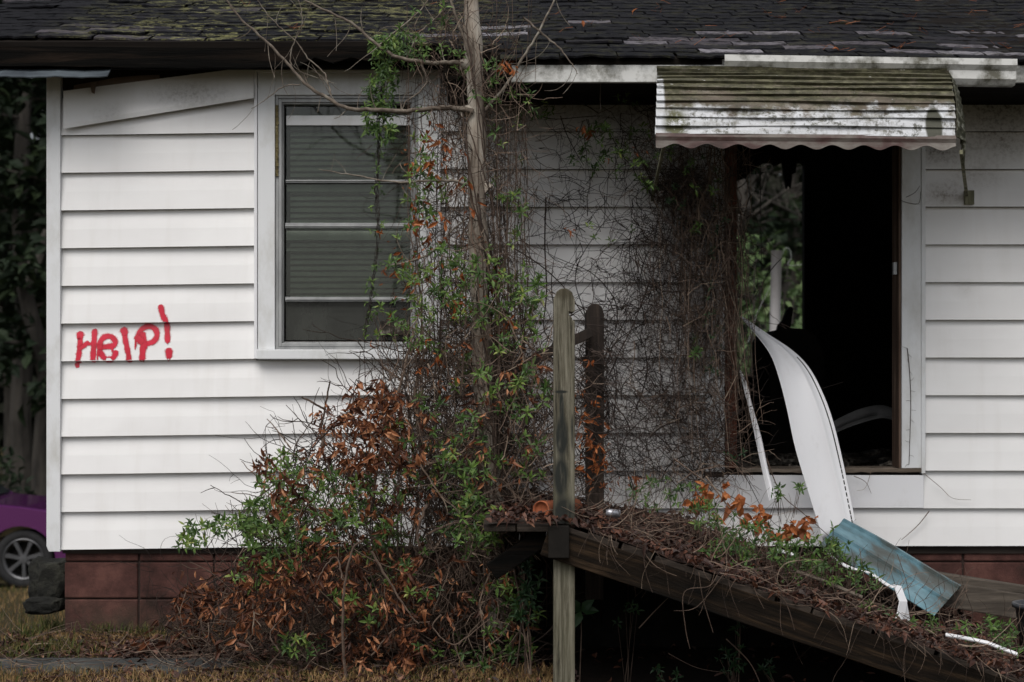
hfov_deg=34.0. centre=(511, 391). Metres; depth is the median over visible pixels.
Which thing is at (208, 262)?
house
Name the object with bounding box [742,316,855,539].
siding strip
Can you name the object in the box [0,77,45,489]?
evergreen tree
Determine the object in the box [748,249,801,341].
pole
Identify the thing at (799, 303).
shrub
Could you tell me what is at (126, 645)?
leaf litter
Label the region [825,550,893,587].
trim strip
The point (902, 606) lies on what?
trim strip
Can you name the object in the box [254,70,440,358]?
window
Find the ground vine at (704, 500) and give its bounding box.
[492,454,1023,681]
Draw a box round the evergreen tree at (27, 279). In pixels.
[0,2,45,495]
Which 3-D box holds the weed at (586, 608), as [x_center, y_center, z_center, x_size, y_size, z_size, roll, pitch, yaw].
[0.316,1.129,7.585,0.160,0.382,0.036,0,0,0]
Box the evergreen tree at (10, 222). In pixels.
[0,82,45,363]
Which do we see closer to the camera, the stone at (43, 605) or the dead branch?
the dead branch
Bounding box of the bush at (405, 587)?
[151,258,619,678]
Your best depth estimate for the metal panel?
8.28 m
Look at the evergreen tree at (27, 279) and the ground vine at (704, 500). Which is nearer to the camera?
the ground vine at (704, 500)
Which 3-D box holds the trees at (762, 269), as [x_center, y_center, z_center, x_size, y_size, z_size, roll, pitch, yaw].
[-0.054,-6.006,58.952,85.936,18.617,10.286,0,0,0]
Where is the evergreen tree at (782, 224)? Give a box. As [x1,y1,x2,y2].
[737,164,801,374]
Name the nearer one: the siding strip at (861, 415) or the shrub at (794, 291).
the siding strip at (861, 415)
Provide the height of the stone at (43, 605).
0.097 m
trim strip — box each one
[739,370,775,500]
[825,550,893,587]
[894,584,909,620]
[945,633,1017,655]
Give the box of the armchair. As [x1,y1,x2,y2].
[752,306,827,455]
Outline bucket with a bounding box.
[1012,599,1023,658]
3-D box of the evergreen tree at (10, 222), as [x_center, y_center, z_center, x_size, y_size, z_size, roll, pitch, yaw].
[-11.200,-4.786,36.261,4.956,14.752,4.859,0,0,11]
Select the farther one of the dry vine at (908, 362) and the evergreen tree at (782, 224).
the evergreen tree at (782, 224)
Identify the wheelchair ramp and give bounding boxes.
[484,289,1023,681]
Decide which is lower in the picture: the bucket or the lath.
the bucket
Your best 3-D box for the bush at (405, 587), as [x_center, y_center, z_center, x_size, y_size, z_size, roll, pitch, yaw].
[-0.657,0.637,8.203,2.443,2.599,1.420,0,0,0]
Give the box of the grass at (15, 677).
[0,585,552,681]
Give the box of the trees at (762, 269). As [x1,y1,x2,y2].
[0,138,801,446]
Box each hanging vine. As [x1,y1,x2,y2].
[328,25,431,348]
[737,155,781,309]
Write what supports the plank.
on the leaf mat
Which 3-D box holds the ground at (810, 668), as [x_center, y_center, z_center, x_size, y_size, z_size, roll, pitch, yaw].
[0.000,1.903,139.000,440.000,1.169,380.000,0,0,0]
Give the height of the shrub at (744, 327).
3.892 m
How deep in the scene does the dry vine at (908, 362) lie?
8.96 m
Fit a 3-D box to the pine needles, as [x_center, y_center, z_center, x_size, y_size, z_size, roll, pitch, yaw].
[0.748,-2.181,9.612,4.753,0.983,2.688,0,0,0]
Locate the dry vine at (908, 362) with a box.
[900,186,920,464]
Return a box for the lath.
[793,570,862,598]
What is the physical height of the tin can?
0.042 m
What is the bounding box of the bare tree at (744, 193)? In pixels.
[737,164,801,326]
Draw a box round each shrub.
[0,445,36,494]
[737,230,801,374]
[737,304,769,373]
[747,260,801,367]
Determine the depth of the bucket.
7.98 m
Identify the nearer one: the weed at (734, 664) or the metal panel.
the weed at (734, 664)
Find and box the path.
[0,658,236,676]
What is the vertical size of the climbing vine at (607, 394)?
2.804 m
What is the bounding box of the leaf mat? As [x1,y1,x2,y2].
[489,500,1023,680]
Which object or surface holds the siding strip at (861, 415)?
attached to the house
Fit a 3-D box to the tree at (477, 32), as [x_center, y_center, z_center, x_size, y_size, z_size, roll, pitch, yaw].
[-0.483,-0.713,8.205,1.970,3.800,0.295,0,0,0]
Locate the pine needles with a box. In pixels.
[243,0,1023,50]
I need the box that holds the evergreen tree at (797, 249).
[737,164,801,345]
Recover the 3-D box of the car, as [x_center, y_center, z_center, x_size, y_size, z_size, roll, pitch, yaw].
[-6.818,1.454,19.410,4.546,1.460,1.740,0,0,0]
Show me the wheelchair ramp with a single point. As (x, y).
(571, 567)
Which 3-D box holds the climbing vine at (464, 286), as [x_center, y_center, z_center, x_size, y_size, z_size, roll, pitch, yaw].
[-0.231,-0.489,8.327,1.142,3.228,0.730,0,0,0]
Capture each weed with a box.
[510,532,548,673]
[575,599,598,679]
[612,600,776,681]
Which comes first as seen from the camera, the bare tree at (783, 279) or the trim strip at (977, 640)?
the trim strip at (977, 640)
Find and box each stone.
[23,596,65,614]
[28,556,65,597]
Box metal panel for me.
[819,518,960,615]
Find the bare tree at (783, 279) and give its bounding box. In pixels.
[737,167,801,323]
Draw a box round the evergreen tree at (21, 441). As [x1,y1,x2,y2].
[0,0,45,493]
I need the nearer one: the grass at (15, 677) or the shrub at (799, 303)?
the grass at (15, 677)
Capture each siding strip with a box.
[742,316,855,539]
[833,405,891,432]
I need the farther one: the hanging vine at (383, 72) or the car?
the car
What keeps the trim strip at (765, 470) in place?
attached to the house
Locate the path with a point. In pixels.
(83, 665)
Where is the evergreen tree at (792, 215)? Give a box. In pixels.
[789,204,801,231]
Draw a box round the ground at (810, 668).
[0,447,914,681]
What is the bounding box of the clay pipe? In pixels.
[533,499,582,517]
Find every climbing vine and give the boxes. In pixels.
[356,0,576,617]
[393,32,841,528]
[600,117,778,513]
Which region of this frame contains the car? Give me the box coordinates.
[0,484,64,587]
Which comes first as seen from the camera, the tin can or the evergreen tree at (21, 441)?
the tin can
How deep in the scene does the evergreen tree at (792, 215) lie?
36.34 m
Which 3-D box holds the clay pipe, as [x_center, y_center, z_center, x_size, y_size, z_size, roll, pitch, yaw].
[0.208,0.524,7.540,0.080,0.087,0.361,0,0,27]
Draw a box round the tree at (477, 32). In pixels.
[226,0,600,634]
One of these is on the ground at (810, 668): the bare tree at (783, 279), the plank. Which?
the bare tree at (783, 279)
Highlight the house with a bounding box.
[0,0,1023,638]
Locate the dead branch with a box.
[104,535,296,657]
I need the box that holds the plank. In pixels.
[937,571,1023,618]
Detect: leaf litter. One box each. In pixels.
[0,624,874,681]
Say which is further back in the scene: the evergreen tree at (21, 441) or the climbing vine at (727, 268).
the evergreen tree at (21, 441)
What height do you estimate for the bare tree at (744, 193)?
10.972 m
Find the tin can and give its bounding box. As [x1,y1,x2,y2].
[605,509,620,517]
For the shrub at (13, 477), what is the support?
on the ground at (810, 668)
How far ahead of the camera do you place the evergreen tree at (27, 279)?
25.86 m
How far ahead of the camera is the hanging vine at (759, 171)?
9.12 m
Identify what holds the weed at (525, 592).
on the ground at (810, 668)
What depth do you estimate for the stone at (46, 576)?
9.25 m

